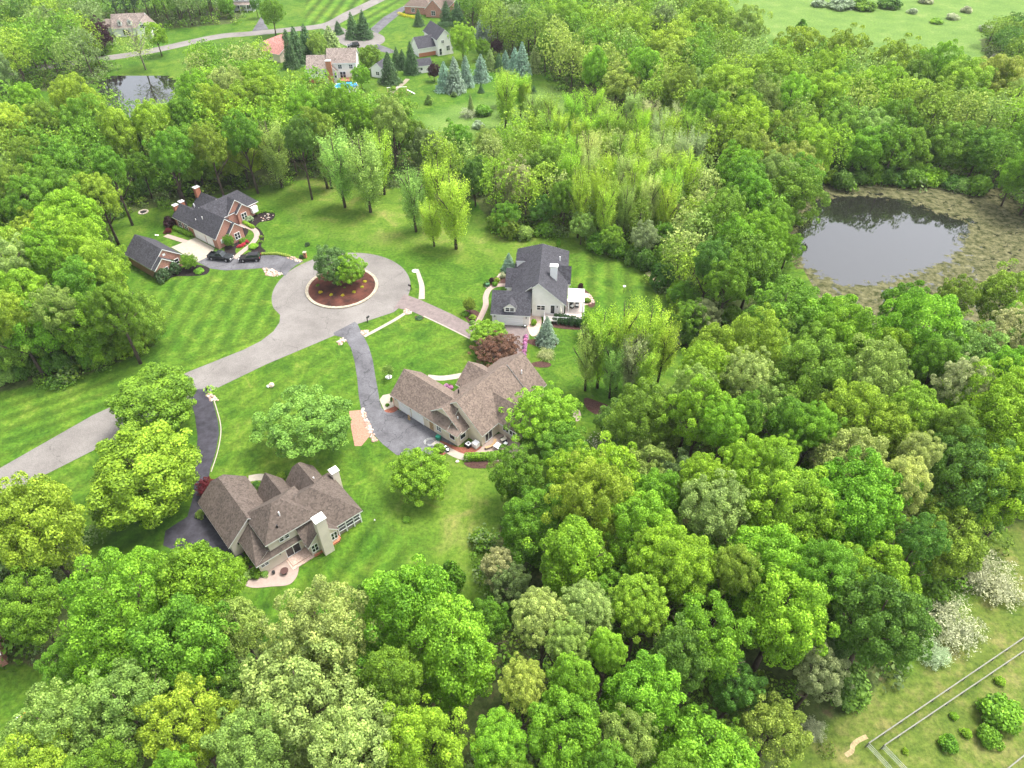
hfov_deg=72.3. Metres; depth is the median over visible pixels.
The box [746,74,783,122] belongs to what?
broadleaf tree
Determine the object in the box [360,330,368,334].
rock bed
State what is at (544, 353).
flowering shrub
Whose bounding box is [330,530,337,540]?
window
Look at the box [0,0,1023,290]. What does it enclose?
woodland
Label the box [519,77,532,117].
poplar tree
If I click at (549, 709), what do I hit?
broadleaf tree
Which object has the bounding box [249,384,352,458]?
broadleaf tree
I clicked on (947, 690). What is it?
pasture fence
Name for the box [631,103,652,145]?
poplar tree
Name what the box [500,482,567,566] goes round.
broadleaf tree
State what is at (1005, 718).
shrub
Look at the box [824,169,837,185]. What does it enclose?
shrub
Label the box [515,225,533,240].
shrub
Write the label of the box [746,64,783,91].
broadleaf tree
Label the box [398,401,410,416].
garage door
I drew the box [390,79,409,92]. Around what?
path
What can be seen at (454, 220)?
poplar tree
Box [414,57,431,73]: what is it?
garden shed
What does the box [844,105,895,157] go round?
broadleaf tree
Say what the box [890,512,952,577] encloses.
broadleaf tree
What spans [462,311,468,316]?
shrub
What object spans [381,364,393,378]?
broadleaf tree
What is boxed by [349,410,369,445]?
gravel bed
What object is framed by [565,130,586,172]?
poplar tree
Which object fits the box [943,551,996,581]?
flowering shrub
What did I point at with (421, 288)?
path
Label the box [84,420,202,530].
broadleaf tree
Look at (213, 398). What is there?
rock bed
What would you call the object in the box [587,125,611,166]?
poplar tree
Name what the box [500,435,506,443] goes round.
lounge chair
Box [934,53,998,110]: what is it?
broadleaf tree
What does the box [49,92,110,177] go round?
broadleaf tree
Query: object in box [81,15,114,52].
round tree
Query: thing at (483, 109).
shrub
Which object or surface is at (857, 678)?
shrub
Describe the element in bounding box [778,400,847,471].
broadleaf tree
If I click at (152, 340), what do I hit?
shrub
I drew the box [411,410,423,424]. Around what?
garage door
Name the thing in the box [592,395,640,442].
round tree
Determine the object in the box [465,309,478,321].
planting bed
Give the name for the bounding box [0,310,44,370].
broadleaf tree
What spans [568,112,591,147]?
poplar tree
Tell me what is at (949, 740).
shrub
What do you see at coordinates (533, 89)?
spruce tree
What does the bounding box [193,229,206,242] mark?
garage door
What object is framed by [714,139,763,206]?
broadleaf tree
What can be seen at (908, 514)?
broadleaf tree
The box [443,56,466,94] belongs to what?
spruce tree
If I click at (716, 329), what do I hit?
broadleaf tree
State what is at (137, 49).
bare tree
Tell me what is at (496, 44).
round tree
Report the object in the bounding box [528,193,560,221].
broadleaf tree
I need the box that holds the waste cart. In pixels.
[435,434,440,440]
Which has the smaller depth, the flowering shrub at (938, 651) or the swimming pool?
the flowering shrub at (938, 651)
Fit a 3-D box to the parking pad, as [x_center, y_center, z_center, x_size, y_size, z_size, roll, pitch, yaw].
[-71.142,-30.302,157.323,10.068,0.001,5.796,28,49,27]
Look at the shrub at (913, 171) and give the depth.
177.17 m
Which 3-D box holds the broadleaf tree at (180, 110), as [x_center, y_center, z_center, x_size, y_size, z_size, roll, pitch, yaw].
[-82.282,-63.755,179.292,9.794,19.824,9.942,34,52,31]
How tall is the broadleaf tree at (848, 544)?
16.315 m
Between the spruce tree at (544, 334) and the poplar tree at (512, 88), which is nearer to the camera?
the spruce tree at (544, 334)
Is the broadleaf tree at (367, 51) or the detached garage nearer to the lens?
the detached garage
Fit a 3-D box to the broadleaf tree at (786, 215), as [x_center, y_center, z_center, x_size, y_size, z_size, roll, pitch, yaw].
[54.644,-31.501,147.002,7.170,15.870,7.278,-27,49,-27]
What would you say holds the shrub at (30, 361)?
on the ground
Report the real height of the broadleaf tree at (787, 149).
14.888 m
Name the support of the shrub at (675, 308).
on the ground
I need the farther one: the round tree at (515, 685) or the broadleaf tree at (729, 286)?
the broadleaf tree at (729, 286)
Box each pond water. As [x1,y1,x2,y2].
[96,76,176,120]
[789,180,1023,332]
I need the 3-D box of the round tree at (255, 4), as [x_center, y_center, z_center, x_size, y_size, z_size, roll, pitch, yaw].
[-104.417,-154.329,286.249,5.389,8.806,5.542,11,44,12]
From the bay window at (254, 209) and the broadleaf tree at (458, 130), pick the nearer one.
the bay window at (254, 209)
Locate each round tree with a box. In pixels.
[35,211,111,269]
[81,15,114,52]
[102,289,173,353]
[179,252,197,268]
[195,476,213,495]
[218,0,235,15]
[222,234,235,245]
[231,620,362,767]
[249,0,262,17]
[258,573,387,688]
[306,29,328,54]
[306,685,413,767]
[328,251,367,285]
[350,62,369,89]
[388,447,452,506]
[427,61,439,81]
[447,21,476,59]
[463,296,475,312]
[466,319,507,346]
[467,330,522,366]
[475,37,492,55]
[491,38,502,51]
[491,154,535,204]
[498,380,583,449]
[498,651,545,741]
[510,585,570,669]
[541,439,594,500]
[544,615,592,673]
[561,578,615,674]
[580,309,605,331]
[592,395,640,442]
[607,572,669,668]
[647,1,677,31]
[662,359,719,458]
[677,451,732,525]
[677,468,750,545]
[678,340,733,432]
[695,179,749,239]
[713,431,778,540]
[714,345,778,450]
[741,207,790,266]
[784,109,833,158]
[829,566,941,671]
[913,424,1023,529]
[930,352,995,403]
[981,302,1023,352]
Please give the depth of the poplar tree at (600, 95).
189.88 m
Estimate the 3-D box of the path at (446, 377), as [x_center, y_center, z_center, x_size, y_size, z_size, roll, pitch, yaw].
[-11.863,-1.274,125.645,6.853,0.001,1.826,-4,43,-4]
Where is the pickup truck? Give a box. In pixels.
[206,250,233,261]
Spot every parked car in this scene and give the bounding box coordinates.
[238,252,260,262]
[347,41,359,47]
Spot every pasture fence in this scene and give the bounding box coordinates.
[865,637,1023,767]
[880,650,1023,767]
[1008,755,1023,767]
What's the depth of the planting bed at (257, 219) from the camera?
167.79 m
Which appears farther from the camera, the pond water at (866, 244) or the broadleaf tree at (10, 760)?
the pond water at (866, 244)
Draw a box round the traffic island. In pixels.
[305,270,377,308]
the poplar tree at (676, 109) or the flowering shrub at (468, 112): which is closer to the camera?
the poplar tree at (676, 109)
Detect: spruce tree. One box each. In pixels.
[282,31,301,70]
[289,26,306,65]
[300,24,317,55]
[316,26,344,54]
[334,21,344,35]
[344,12,358,40]
[356,9,374,40]
[377,52,402,86]
[392,47,399,69]
[396,49,405,70]
[403,40,421,75]
[412,8,425,27]
[433,61,451,93]
[438,1,454,26]
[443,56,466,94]
[452,0,466,24]
[459,55,474,88]
[467,94,476,116]
[471,54,492,84]
[472,15,495,41]
[477,84,484,93]
[485,49,495,72]
[493,53,503,72]
[500,253,514,272]
[501,50,509,69]
[505,47,517,73]
[511,42,531,77]
[528,44,542,74]
[531,85,536,93]
[534,316,558,349]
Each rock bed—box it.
[206,393,218,400]
[262,268,281,276]
[286,256,301,261]
[336,337,345,344]
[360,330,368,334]
[403,308,411,314]
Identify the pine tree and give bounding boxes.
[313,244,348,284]
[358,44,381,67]
[437,21,450,31]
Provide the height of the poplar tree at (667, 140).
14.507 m
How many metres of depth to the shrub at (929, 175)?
177.90 m
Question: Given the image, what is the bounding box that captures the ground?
[0,0,1023,767]
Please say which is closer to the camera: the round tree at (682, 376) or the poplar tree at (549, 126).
the round tree at (682, 376)
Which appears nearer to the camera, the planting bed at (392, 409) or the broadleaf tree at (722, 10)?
the planting bed at (392, 409)
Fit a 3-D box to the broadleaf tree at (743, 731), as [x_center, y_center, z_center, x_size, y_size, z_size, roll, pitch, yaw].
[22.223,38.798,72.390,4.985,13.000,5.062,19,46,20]
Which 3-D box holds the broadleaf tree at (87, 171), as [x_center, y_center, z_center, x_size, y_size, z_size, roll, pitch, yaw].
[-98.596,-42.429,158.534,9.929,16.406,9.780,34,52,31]
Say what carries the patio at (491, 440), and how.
on the ground
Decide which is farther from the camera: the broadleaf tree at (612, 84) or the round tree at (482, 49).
the round tree at (482, 49)
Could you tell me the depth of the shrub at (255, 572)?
94.98 m
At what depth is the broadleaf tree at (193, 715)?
64.99 m
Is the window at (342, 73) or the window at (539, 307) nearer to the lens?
the window at (539, 307)
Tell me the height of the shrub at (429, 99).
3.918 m
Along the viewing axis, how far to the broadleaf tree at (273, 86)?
184.32 m
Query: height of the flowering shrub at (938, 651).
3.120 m
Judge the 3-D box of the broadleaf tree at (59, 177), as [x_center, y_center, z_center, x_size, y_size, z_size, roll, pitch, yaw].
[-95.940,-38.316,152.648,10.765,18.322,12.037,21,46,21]
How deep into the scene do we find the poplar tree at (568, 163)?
162.50 m
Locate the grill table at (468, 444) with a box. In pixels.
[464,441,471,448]
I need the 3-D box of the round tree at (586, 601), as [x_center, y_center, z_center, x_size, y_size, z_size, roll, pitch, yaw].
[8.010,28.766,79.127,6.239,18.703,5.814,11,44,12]
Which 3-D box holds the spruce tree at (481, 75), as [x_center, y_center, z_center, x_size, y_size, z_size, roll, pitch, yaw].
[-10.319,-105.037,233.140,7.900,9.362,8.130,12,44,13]
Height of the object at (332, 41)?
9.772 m
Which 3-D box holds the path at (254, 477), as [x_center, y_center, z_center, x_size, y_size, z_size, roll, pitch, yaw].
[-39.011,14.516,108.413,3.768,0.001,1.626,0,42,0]
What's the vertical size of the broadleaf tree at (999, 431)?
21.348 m
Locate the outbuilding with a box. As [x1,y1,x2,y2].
[370,58,387,77]
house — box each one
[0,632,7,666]
[101,13,153,38]
[171,185,258,248]
[198,462,362,571]
[233,0,257,12]
[259,34,298,62]
[306,48,359,83]
[390,352,546,445]
[403,0,454,17]
[411,20,452,56]
[490,244,584,325]
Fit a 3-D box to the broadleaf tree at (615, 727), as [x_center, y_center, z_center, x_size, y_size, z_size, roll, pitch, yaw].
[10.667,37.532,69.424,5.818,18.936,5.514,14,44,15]
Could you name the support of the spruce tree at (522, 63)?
on the ground
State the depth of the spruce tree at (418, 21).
279.16 m
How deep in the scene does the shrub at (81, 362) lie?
125.19 m
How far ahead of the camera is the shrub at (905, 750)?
78.69 m
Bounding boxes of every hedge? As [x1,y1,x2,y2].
[173,225,193,236]
[242,220,254,228]
[255,209,273,214]
[261,252,290,256]
[397,12,414,18]
[463,450,505,461]
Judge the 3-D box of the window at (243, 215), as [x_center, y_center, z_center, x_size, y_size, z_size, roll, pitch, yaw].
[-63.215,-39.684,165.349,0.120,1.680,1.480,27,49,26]
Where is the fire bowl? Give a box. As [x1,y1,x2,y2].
[280,567,287,573]
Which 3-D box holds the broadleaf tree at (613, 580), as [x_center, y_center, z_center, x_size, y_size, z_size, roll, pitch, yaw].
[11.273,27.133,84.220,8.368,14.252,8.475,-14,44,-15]
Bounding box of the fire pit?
[138,209,148,214]
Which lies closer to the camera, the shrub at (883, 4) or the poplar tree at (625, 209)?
the poplar tree at (625, 209)
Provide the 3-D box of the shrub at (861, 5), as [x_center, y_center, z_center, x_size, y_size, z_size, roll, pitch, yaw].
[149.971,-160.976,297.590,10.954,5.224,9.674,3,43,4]
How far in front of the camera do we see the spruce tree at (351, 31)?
266.40 m
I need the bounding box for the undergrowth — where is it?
[0,1,1023,767]
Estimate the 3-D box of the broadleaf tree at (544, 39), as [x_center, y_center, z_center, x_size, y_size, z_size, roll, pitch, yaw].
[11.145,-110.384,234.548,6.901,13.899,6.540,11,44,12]
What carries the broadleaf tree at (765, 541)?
on the ground
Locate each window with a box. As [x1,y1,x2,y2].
[234,231,240,239]
[241,212,246,219]
[250,205,258,213]
[310,543,318,552]
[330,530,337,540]
[339,71,345,77]
[460,432,465,440]
[537,305,544,310]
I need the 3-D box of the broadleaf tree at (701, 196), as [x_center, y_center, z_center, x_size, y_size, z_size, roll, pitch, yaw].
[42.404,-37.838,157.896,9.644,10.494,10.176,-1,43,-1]
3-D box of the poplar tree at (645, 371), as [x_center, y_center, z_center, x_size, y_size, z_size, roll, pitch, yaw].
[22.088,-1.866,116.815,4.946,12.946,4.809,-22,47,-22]
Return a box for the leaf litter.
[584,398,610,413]
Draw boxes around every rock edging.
[360,408,377,441]
[588,294,594,303]
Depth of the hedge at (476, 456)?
110.61 m
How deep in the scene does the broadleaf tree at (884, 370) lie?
108.24 m
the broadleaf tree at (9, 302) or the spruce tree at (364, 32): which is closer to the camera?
the broadleaf tree at (9, 302)
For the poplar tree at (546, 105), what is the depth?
192.89 m
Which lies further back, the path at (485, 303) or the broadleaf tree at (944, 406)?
the path at (485, 303)
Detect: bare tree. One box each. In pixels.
[103,22,157,69]
[581,432,616,461]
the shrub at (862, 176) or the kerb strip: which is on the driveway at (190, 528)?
the kerb strip
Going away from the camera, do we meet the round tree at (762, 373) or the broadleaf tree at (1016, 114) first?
the round tree at (762, 373)
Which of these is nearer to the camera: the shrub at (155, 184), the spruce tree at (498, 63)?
the shrub at (155, 184)
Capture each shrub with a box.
[0,365,16,386]
[10,365,30,381]
[21,357,38,375]
[37,350,55,375]
[52,349,78,376]
[75,352,92,372]
[88,345,106,367]
[101,342,120,364]
[112,342,133,359]
[117,176,138,199]
[122,331,147,355]
[133,177,152,195]
[133,323,154,346]
[143,177,163,192]
[153,268,170,283]
[160,168,182,187]
[163,216,175,227]
[163,228,171,233]
[168,259,181,274]
[193,267,204,274]
[195,509,204,519]
[203,162,219,177]
[233,555,248,569]
[238,564,248,575]
[242,569,251,580]
[245,215,253,221]
[248,243,258,249]
[249,566,262,579]
[252,480,259,488]
[260,570,268,577]
[276,471,285,477]
[282,148,297,160]
[295,149,317,159]
[356,583,369,607]
[403,516,411,522]
[424,94,433,104]
[433,443,445,452]
[443,559,465,593]
[460,107,477,119]
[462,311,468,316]
[468,314,475,319]
[469,528,489,550]
[472,120,484,129]
[475,104,492,116]
[486,213,500,230]
[498,212,520,239]
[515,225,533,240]
[531,319,536,325]
[533,220,554,236]
[537,347,556,362]
[552,313,558,322]
[556,238,560,246]
[557,313,562,324]
[563,314,568,324]
[569,315,573,325]
[575,317,581,326]
[586,231,611,254]
[605,239,631,258]
[624,245,642,266]
[634,247,654,271]
[649,256,663,274]
[649,263,675,292]
[665,296,686,315]
[666,280,682,301]
[677,319,697,345]
[722,304,742,325]
[795,19,807,26]
[801,713,828,742]
[811,0,826,6]
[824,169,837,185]
[824,662,873,713]
[827,0,856,10]
[830,169,856,190]
[850,0,877,10]
[850,170,869,185]
[866,164,883,184]
[877,0,903,9]
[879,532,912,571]
[880,165,897,184]
[887,169,907,186]
[899,165,926,187]
[902,747,908,755]
[906,8,917,13]
[907,572,950,612]
[918,0,933,3]
[918,636,952,671]
[921,163,941,185]
[921,594,990,659]
[927,169,949,187]
[930,17,943,24]
[937,733,958,753]
[940,174,965,190]
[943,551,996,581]
[946,13,960,20]
[949,712,958,720]
[952,546,1023,613]
[955,176,978,194]
[959,728,972,739]
[960,6,972,12]
[966,174,993,195]
[975,692,1023,735]
[976,723,1005,751]
[978,24,993,31]
[994,676,1005,686]
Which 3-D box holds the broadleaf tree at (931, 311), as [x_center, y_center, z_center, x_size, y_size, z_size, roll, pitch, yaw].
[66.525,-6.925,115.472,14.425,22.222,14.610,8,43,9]
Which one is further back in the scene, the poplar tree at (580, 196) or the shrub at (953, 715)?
the poplar tree at (580, 196)
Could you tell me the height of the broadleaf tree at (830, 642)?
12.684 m
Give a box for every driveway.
[163,389,243,559]
[198,255,302,275]
[252,17,267,30]
[334,322,454,454]
[371,7,404,32]
[374,44,393,52]
[394,294,528,358]
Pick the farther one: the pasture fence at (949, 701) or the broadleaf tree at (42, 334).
the broadleaf tree at (42, 334)
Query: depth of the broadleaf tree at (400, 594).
73.85 m
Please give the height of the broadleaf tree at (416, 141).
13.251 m
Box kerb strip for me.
[211,391,220,471]
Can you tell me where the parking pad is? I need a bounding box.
[172,238,213,260]
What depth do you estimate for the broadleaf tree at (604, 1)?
260.07 m
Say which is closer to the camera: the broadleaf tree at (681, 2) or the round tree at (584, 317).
the round tree at (584, 317)
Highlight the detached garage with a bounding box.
[125,234,183,279]
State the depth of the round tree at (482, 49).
247.25 m
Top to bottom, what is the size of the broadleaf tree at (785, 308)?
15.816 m
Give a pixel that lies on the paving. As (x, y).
(579, 414)
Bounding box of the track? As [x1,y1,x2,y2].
[844,734,868,757]
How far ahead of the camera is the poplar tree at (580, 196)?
152.97 m
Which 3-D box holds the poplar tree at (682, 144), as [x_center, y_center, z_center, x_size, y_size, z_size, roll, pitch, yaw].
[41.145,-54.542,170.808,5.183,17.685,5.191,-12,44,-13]
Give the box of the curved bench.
[485,439,496,449]
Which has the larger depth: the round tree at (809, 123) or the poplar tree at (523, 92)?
the poplar tree at (523, 92)
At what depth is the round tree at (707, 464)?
87.68 m
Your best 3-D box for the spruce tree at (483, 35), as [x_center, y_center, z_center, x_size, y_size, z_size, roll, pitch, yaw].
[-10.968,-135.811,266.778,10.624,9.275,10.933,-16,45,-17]
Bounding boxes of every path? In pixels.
[163,234,187,242]
[234,223,259,258]
[248,474,263,480]
[363,312,407,336]
[380,394,393,409]
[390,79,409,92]
[416,269,424,298]
[423,316,469,338]
[428,373,460,380]
[432,440,471,460]
[474,283,504,324]
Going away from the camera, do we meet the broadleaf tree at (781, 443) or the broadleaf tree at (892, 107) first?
the broadleaf tree at (781, 443)
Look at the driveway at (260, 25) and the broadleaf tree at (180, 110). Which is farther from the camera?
the driveway at (260, 25)
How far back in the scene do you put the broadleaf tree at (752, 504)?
82.55 m
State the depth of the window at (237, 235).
158.87 m
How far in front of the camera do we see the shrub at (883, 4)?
297.22 m
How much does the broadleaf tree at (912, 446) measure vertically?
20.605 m
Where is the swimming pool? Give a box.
[334,82,358,92]
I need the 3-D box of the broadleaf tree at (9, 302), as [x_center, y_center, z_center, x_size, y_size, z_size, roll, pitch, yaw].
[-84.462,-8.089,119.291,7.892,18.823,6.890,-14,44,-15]
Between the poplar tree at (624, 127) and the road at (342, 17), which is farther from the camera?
the road at (342, 17)
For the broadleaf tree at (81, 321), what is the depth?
120.83 m
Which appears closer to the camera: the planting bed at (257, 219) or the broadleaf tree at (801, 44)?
the planting bed at (257, 219)
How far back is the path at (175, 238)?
160.68 m
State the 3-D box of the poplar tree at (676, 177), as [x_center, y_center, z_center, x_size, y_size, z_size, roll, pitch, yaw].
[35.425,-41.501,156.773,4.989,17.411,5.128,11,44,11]
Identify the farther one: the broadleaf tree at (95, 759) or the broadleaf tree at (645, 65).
the broadleaf tree at (645, 65)
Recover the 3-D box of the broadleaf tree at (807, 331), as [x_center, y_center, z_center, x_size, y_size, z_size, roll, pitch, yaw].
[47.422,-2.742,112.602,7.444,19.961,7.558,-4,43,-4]
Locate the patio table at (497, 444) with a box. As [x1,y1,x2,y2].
[493,442,499,448]
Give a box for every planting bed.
[158,265,209,281]
[224,227,247,254]
[247,212,274,225]
[251,227,265,252]
[384,398,397,412]
[435,439,481,453]
[464,461,499,467]
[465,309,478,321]
[487,274,505,287]
[527,339,556,346]
[531,361,550,367]
[541,322,585,329]
[579,286,594,307]
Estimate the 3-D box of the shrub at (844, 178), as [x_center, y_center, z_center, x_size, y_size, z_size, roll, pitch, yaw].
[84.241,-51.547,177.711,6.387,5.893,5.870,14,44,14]
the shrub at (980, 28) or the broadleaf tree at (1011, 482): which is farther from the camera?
the shrub at (980, 28)
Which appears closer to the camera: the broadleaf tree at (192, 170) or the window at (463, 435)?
the window at (463, 435)
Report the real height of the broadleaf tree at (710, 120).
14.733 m
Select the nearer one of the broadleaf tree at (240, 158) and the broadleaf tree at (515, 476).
the broadleaf tree at (515, 476)
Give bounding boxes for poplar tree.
[250,114,289,186]
[310,122,334,188]
[313,122,355,207]
[337,125,387,212]
[361,120,395,194]
[393,160,427,231]
[417,197,442,246]
[419,154,451,225]
[434,164,471,249]
[493,66,511,104]
[493,68,518,128]
[507,73,518,113]
[513,68,531,116]
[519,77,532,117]
[523,89,546,133]
[535,87,561,129]
[536,105,563,140]
[540,128,562,160]
[550,106,569,143]
[557,142,583,183]
[561,87,585,136]
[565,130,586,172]
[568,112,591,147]
[568,165,593,237]
[572,321,602,390]
[575,126,603,181]
[578,104,603,139]
[581,85,606,125]
[581,142,599,197]
[585,301,622,388]
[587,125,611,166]
[590,162,611,225]
[595,96,618,133]
[596,183,619,230]
[597,101,623,150]
[598,145,616,196]
[601,338,626,398]
[604,290,644,388]
[605,169,627,225]
[608,127,628,171]
[611,109,634,140]
[614,146,637,207]
[617,179,636,237]
[620,330,652,394]
[623,87,644,129]
[623,168,644,228]
[625,123,652,190]
[625,146,651,195]
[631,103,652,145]
[631,131,658,173]
[631,294,676,383]
[632,339,660,393]
[636,173,656,222]
[638,167,663,232]
[639,96,661,132]
[644,141,667,186]
[649,107,669,143]
[650,123,674,155]
[652,166,673,227]
[653,105,670,129]
[653,309,681,383]
[655,174,681,240]
[658,107,683,155]
[658,150,681,179]
[663,162,685,217]
[672,100,689,138]
[672,125,695,170]
[674,143,704,210]
[680,107,705,138]
[687,125,710,161]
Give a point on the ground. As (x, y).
(218, 314)
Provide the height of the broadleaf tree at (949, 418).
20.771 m
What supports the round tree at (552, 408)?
on the ground
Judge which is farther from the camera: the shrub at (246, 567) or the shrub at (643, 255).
the shrub at (643, 255)
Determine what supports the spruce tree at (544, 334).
on the planting bed at (531, 341)
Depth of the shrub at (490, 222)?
161.90 m
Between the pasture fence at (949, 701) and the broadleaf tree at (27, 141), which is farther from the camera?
the broadleaf tree at (27, 141)
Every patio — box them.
[241,560,298,587]
[474,433,525,460]
[527,314,541,335]
[584,293,589,304]
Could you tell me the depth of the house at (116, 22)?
269.50 m
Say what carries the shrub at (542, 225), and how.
on the ground
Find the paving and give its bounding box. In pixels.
[572,410,580,420]
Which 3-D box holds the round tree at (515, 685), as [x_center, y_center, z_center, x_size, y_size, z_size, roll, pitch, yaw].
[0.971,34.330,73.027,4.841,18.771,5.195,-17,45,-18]
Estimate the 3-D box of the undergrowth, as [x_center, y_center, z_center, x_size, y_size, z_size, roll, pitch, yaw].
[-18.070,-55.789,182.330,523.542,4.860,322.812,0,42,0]
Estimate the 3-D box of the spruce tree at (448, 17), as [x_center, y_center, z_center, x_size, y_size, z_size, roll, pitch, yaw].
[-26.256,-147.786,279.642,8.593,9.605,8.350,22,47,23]
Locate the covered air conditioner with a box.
[471,439,480,448]
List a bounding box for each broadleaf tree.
[0,51,17,97]
[0,102,36,156]
[0,162,36,201]
[0,173,52,223]
[0,183,21,228]
[0,225,22,256]
[0,232,38,278]
[0,267,57,345]
[0,289,45,377]
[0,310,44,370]
[0,470,91,579]
[0,501,59,562]
[0,560,53,612]
[0,563,63,645]
[0,567,26,591]
[0,677,118,767]
[0,725,77,767]
[3,297,69,352]
[5,134,53,171]
[7,201,62,242]
[8,81,44,111]
[16,133,89,177]
[17,219,78,283]
[24,100,65,142]
[24,284,89,369]
[26,160,75,202]
[33,181,108,245]
[33,633,97,686]
[42,166,97,217]
[47,71,104,138]
[48,292,117,356]
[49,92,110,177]
[51,254,106,337]
[58,545,182,669]
[59,735,138,767]
[62,159,91,184]
[63,642,157,730]
[65,236,131,291]
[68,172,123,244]
[69,657,168,767]
[81,280,141,364]
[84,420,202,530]
[88,143,133,225]
[95,102,141,179]
[103,361,216,438]
[122,149,158,198]
[123,592,239,703]
[130,98,170,142]
[133,671,240,767]
[135,103,176,145]
[140,22,168,55]
[142,126,195,205]
[147,538,247,634]
[149,743,197,767]
[167,96,204,142]
[167,122,220,185]
[174,67,216,102]
[180,151,204,184]
[187,121,230,194]
[190,83,243,131]
[199,702,296,767]
[200,596,268,661]
[207,58,247,99]
[212,117,266,181]
[216,653,265,719]
[220,107,262,193]
[222,78,280,130]
[238,59,277,94]
[248,68,291,133]
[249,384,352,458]
[259,0,286,35]
[280,113,317,199]
[284,87,323,160]
[296,105,333,188]
[317,80,363,147]
[339,642,396,706]
[344,100,377,165]
[358,643,422,718]
[361,553,462,657]
[371,94,409,175]
[378,86,418,148]
[380,693,480,767]
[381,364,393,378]
[401,118,427,164]
[405,592,496,713]
[408,127,442,174]
[442,118,475,170]
[460,155,491,206]
[466,596,511,659]
[469,705,528,767]
[471,124,502,159]
[480,546,517,591]
[484,560,531,617]
[486,443,544,501]
[490,200,521,232]
[492,753,532,767]
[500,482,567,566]
[522,514,614,597]
[523,680,602,767]
[524,139,577,193]
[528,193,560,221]
[534,419,588,468]
[535,31,555,75]
[540,0,591,42]
[540,450,641,553]
[545,651,599,740]
[549,179,580,230]
[569,211,596,244]
[574,564,631,639]
[575,430,640,525]
[576,0,606,14]
[581,45,608,95]
[585,626,628,709]
[585,736,636,767]
[586,11,618,52]
[587,209,602,232]
[594,701,658,766]
[598,649,686,740]
[599,224,624,246]
[601,489,676,566]
[602,61,642,112]
[602,376,681,448]
[608,0,639,18]
[616,6,654,56]
[621,47,663,100]
[621,49,667,98]
[623,435,675,487]
[623,513,695,615]
[630,219,661,249]
[633,467,686,524]
[639,392,684,447]
[640,704,759,767]
[645,21,697,65]
[647,0,685,13]
[649,532,717,629]
[649,612,712,702]
[650,447,697,511]
[650,745,701,767]
[652,242,676,261]
[654,221,679,252]
[661,369,735,457]
[661,589,755,702]
[662,63,703,112]
[665,66,710,105]
[666,279,699,303]
[667,524,732,604]
[668,298,710,335]
[672,702,720,761]
[675,31,714,75]
[678,190,721,231]
[679,86,720,133]
[684,0,738,37]
[685,297,723,331]
[686,319,757,390]
[692,235,731,302]
[696,109,743,167]
[698,53,754,101]
[698,394,748,459]
[703,252,756,321]
[705,91,730,120]
[707,93,780,146]
[707,542,762,635]
[707,656,771,723]
[712,232,785,309]
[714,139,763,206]
[714,212,755,274]
[715,523,814,624]
[715,717,759,761]
[721,123,774,165]
[722,4,772,50]
[723,302,790,383]
[725,155,766,213]
[726,389,775,464]
[728,465,845,559]
[730,87,765,126]
[731,690,813,767]
[732,172,774,224]
[738,562,840,672]
[741,320,797,387]
[743,274,822,343]
[743,376,796,457]
[743,447,840,539]
[744,48,799,82]
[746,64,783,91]
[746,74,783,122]
[748,129,786,159]
[753,199,795,237]
[755,433,801,471]
[756,396,815,495]
[757,149,800,194]
[758,110,800,150]
[763,140,824,170]
[766,337,855,414]
[769,165,830,226]
[772,26,825,64]
[775,233,805,270]
[776,70,817,118]
[777,151,825,206]
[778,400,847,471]
[789,537,863,631]
[790,316,846,391]
[791,293,862,340]
[793,640,854,709]
[794,115,839,172]
[796,535,864,617]
[799,445,923,543]
[803,70,850,106]
[804,61,852,121]
[806,461,903,552]
[807,298,882,389]
[807,427,889,500]
[809,609,855,672]
[810,44,850,80]
[812,378,896,444]
[822,101,868,153]
[823,22,873,69]
[828,530,922,636]
[841,122,892,169]
[843,332,914,408]
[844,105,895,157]
[853,61,911,110]
[856,359,902,411]
[862,400,928,465]
[864,97,924,137]
[871,32,927,81]
[873,286,971,389]
[873,326,918,371]
[876,546,932,591]
[877,280,929,319]
[879,508,915,551]
[881,127,933,171]
[882,454,933,517]
[885,379,940,461]
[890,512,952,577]
[894,54,942,98]
[894,493,993,579]
[895,430,946,475]
[900,75,964,126]
[904,76,964,119]
[908,319,1016,404]
[910,337,966,404]
[919,38,970,82]
[920,120,991,168]
[922,403,987,467]
[929,401,979,450]
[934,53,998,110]
[935,273,981,313]
[939,357,1023,467]
[944,309,990,355]
[948,446,1023,527]
[952,84,995,132]
[957,125,1007,177]
[967,392,1023,455]
[971,53,1023,106]
[973,258,1023,332]
[982,457,1023,539]
[984,345,1023,377]
[986,122,1023,173]
[990,371,1023,409]
[992,77,1023,127]
[995,54,1023,112]
[996,151,1023,205]
[997,302,1022,341]
[1006,290,1023,312]
[1007,311,1023,347]
[1010,121,1023,151]
[1011,102,1023,124]
[1015,166,1023,215]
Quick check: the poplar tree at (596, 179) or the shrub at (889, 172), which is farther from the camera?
the shrub at (889, 172)
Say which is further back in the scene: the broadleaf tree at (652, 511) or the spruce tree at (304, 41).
the spruce tree at (304, 41)
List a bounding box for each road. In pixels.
[0,253,410,492]
[9,0,383,75]
[322,26,345,37]
[338,32,384,47]
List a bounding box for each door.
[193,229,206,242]
[205,236,214,246]
[285,542,301,557]
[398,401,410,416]
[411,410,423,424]
[429,421,433,430]
[485,430,492,442]
[497,315,522,325]
[550,305,554,313]

